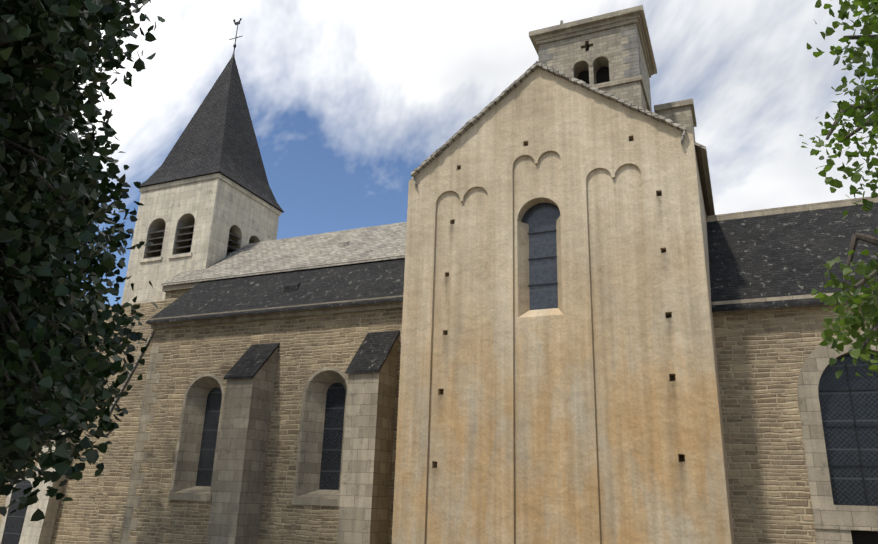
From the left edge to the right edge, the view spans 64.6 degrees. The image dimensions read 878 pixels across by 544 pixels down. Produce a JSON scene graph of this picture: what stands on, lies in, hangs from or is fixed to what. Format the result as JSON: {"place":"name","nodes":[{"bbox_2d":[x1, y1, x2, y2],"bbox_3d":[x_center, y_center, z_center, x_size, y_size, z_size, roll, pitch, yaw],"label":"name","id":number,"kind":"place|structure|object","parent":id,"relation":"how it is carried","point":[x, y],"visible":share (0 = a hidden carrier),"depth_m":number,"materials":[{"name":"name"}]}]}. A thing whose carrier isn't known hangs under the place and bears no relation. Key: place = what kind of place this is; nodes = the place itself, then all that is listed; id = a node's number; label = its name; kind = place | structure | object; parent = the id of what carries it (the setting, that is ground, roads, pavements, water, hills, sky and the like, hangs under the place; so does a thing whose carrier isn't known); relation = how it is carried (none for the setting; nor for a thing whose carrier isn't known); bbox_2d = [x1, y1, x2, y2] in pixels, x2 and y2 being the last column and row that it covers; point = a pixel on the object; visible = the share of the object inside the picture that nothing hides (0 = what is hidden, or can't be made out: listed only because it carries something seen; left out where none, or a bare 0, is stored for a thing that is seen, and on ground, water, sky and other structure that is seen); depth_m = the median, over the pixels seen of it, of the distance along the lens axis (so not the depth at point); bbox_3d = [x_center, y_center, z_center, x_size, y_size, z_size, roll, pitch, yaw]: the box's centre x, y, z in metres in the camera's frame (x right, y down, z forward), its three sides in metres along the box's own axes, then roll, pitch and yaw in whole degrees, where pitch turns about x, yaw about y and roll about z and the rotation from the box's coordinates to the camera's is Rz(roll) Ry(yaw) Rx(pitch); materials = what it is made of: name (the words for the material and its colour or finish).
{"place":"outdoors","nodes":[
{"label":"outdoors","id":0,"kind":"place"},
{"bbox_2d":[0,0,164,520],"bbox_3d":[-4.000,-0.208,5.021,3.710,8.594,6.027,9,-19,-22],"label":"tree","id":1,"kind":"object","parent":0,"point":[62,34],"depth_m":4.19,"materials":[{"name":"green plant"}]},
{"bbox_2d":[160,227,193,254],"bbox_3d":[-10.660,-0.976,31.771,2.680,2.500,2.680,-6,-20,23],"label":"jamb","id":2,"kind":"object","parent":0,"point":[190,241],"depth_m":30.55,"materials":[{"name":"grey stone"}]},
{"bbox_2d":[121,178,278,304],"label":"bell tower","id":3,"kind":"structure","parent":0,"point":[215,211],"depth_m":30.07,"materials":[{"name":"white stone"}]},
{"bbox_2d":[145,225,249,257],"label":"louvres","id":4,"kind":"object","parent":3,"relation":"in","point":[183,246],"visible":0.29,"depth_m":30.09,"materials":[{"name":"grey wood"}]},
{"bbox_2d":[134,173,280,303],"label":"stone cornice","id":5,"kind":"structure","parent":3,"relation":"attached to","point":[153,294],"depth_m":29.99,"materials":[{"name":"beige stone"}]},
{"bbox_2d":[139,57,283,212],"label":"spire","id":6,"kind":"structure","parent":3,"relation":"on","point":[218,135],"depth_m":32.36,"materials":[{"name":"stone"}]},
{"bbox_2d":[229,18,241,59],"bbox_3d":[-10.323,-11.811,35.301,0.840,2.600,0.220,-6,-20,23],"label":"cross","id":7,"kind":"object","parent":6,"relation":"on","point":[237,24],"visible":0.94,"depth_m":35.31,"materials":[{"name":"grey metal"}]},
{"bbox_2d":[65,0,877,305],"label":"sky","id":8,"kind":"structure","parent":0,"point":[345,99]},
{"bbox_2d":[713,306,877,543],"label":"chapel","id":9,"kind":"structure","parent":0,"point":[762,358],"depth_m":15.75,"materials":[{"name":"beige stone"}]},
{"bbox_2d":[706,196,877,315],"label":"chapel cornice","id":10,"kind":"structure","parent":9,"relation":"attached to","point":[788,209],"depth_m":18.98,"materials":[{"name":"beige stone"}]},
{"bbox_2d":[707,202,877,311],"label":"slate roof","id":11,"kind":"structure","parent":9,"relation":"on","point":[780,255],"depth_m":17.92,"materials":[{"name":"black stone"}]},
{"bbox_2d":[797,331,877,543],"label":"window surround","id":12,"kind":"object","parent":9,"relation":"attached to","point":[835,524],"visible":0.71,"depth_m":15.21,"materials":[{"name":"grey stone"}]},
{"bbox_2d":[818,364,877,505],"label":"window bars","id":13,"kind":"object","parent":12,"relation":"attached to","point":[855,425],"visible":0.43,"depth_m":15.39,"materials":[{"name":"black metal"}]},
{"label":"ground","id":14,"kind":"structure","parent":0,"visible":0},
{"bbox_2d":[0,414,76,543],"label":"window surround","id":15,"kind":"object","parent":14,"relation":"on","point":[37,532],"visible":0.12,"depth_m":26.53,"materials":[{"name":"stone"}]},
{"bbox_2d":[0,281,199,543],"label":"stone wall","id":16,"kind":"structure","parent":14,"relation":"on","point":[73,521],"depth_m":26.73,"materials":[{"name":"beige stone"}]},
{"bbox_2d":[1,480,31,543],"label":"glass","id":17,"kind":"object","parent":16,"relation":"attached to","point":[14,523],"visible":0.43,"depth_m":27.50,"materials":[{"name":"grey glass"}]},
{"bbox_2d":[162,281,200,291],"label":"nave cornice","id":18,"kind":"structure","parent":16,"relation":"attached to","point":[177,287],"depth_m":27.52,"materials":[{"name":"beige stone"}]},
{"bbox_2d":[161,222,406,285],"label":"upper roof","id":19,"kind":"structure","parent":16,"relation":"on","point":[368,244],"depth_m":27.18,"materials":[{"name":"grey stone"}]},
{"bbox_2d":[88,337,152,543],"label":"buttress","id":20,"kind":"structure","parent":14,"relation":"on","point":[111,500],"depth_m":23.38,"materials":[{"name":"beige stone"}]},
{"bbox_2d":[109,330,153,414],"bbox_3d":[-10.613,3.690,24.773,1.500,2.980,1.020,-6,-20,23],"label":"buttress cap","id":21,"kind":"object","parent":20,"relation":"attached to","point":[130,374],"visible":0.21,"depth_m":24.34,"materials":[{"name":"grey stone"}]},
{"bbox_2d":[120,308,402,543],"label":"aisle","id":22,"kind":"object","parent":14,"relation":"on","point":[308,346],"depth_m":21.73,"materials":[{"name":"beige stone"}]},
{"bbox_2d":[120,345,163,543],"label":"quoins","id":23,"kind":"object","parent":22,"relation":"attached to","point":[136,479],"visible":0.58,"depth_m":23.22,"materials":[{"name":"grey stone"}]},
{"bbox_2d":[168,367,347,506],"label":"window surrounds","id":24,"kind":"object","parent":22,"relation":"attached to","point":[310,442],"visible":0.92,"depth_m":21.50,"materials":[{"name":"grey stone"}]},
{"bbox_2d":[145,258,404,323],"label":"slate roof","id":25,"kind":"structure","parent":22,"relation":"on","point":[371,279],"depth_m":23.66,"materials":[{"name":"black stone"}]},
{"bbox_2d":[149,295,402,329],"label":"eaves cornice","id":26,"kind":"structure","parent":22,"relation":"attached to","point":[312,312],"depth_m":22.36,"materials":[{"name":"grey stone"}]},
{"bbox_2d":[206,337,397,543],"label":"buttresses","id":27,"kind":"structure","parent":14,"relation":"on","point":[237,497],"depth_m":19.75,"materials":[{"name":"grey stone"}]},
{"bbox_2d":[223,330,399,379],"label":"buttress caps","id":28,"kind":"object","parent":27,"relation":"attached to","point":[372,352],"visible":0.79,"depth_m":20.61,"materials":[{"name":"stone"}]},
{"bbox_2d":[392,68,733,543],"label":"transept","id":29,"kind":"structure","parent":14,"relation":"on","point":[568,426],"depth_m":16.42,"materials":[{"name":"paint"}]},
{"bbox_2d":[518,216,562,317],"bbox_3d":[2.548,-0.065,17.318,1.120,2.640,0.341,-6,-20,23],"label":"window surround","id":30,"kind":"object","parent":29,"relation":"attached to","point":[524,310],"visible":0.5,"depth_m":17.34,"materials":[{"name":"beige stone"}]},
{"bbox_2d":[522,202,559,309],"bbox_3d":[2.627,-0.273,17.560,1.260,3.350,0.020,-6,-20,23],"label":"window","id":31,"kind":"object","parent":29,"relation":"in","point":[539,217],"visible":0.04,"depth_m":17.60,"materials":[{"name":"grey glass"}]},
{"bbox_2d":[527,230,557,285],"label":"window bars","id":32,"kind":"object","parent":31,"relation":"attached to","point":[542,257],"visible":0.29,"depth_m":17.55,"materials":[{"name":"black metal"}]},
{"bbox_2d":[411,61,685,187],"bbox_3d":[2.721,-4.088,18.561,7.212,3.136,0.780,-6,-20,23],"label":"gable coping","id":33,"kind":"object","parent":29,"relation":"attached to","point":[459,133],"visible":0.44,"depth_m":18.74,"materials":[{"name":"grey stone"}]},
{"bbox_2d":[429,168,686,497],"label":"putlog holes","id":34,"kind":"object","parent":29,"relation":"attached to","point":[669,348],"visible":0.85,"depth_m":16.41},
{"bbox_2d":[539,24,651,111],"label":"crossing tower","id":35,"kind":"structure","parent":29,"relation":"on","point":[567,53],"depth_m":25.82,"materials":[{"name":"grey stone"}]},
{"bbox_2d":[538,27,641,77],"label":"quoins","id":36,"kind":"object","parent":35,"relation":"attached to","point":[631,72],"visible":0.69,"depth_m":25.25,"materials":[{"name":"grey stone"}]},
{"bbox_2d":[529,5,656,77],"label":"cornice","id":37,"kind":"structure","parent":35,"relation":"attached to","point":[602,22],"depth_m":26.19,"materials":[{"name":"beige stone"}]},
{"bbox_2d":[577,67,609,83],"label":"belfry openings","id":38,"kind":"object","parent":35,"relation":"in","point":[602,74],"depth_m":26.16,"materials":[{"name":"black"}]},
{"bbox_2d":[571,54,650,111],"bbox_3d":[6.209,-6.749,27.222,3.810,1.415,3.810,-6,-20,23],"label":"stone moulding","id":39,"kind":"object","parent":35,"relation":"attached to","point":[619,82],"depth_m":25.17,"materials":[{"name":"beige stone"}]},
{"bbox_2d":[654,98,696,140],"bbox_3d":[9.044,-2.693,25.782,1.400,7.220,1.800,-6,-20,23],"label":"turret","id":40,"kind":"object","parent":35,"relation":"attached to","point":[681,112],"visible":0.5,"depth_m":26.00,"materials":[{"name":"stone"}]},
{"bbox_2d":[694,141,714,215],"bbox_3d":[4.170,-3.065,21.769,8.000,3.080,6.650,-6,-20,23],"label":"roof eave","id":41,"kind":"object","parent":29,"relation":"on","point":[702,159],"depth_m":18.52,"materials":[{"name":"grey stone"}]},
{"bbox_2d":[826,34,877,139],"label":"tree","id":42,"kind":"object","parent":14,"relation":"on","point":[855,37],"visible":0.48,"depth_m":3.73,"materials":[{"name":"green plant"}]},
{"bbox_2d":[799,0,877,217],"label":"tree leaves","id":43,"kind":"object","parent":42,"relation":"attached to","point":[870,102],"visible":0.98,"depth_m":2.99,"materials":[{"name":"green plant"}]},
{"bbox_2d":[843,232,877,350],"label":"tree","id":44,"kind":"object","parent":14,"relation":"on","point":[856,237],"visible":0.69,"depth_m":3.53,"materials":[{"name":"brown plant"}]},
{"bbox_2d":[811,228,877,378],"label":"tree leaves","id":45,"kind":"object","parent":44,"relation":"attached to","point":[855,320],"visible":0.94,"depth_m":3.01,"materials":[{"name":"green plant"}]},
{"bbox_2d":[851,530,877,543],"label":"dark door","id":46,"kind":"structure","parent":14,"relation":"on","point":[864,537],"depth_m":14.91,"materials":[{"name":"black wood"}]}
]}

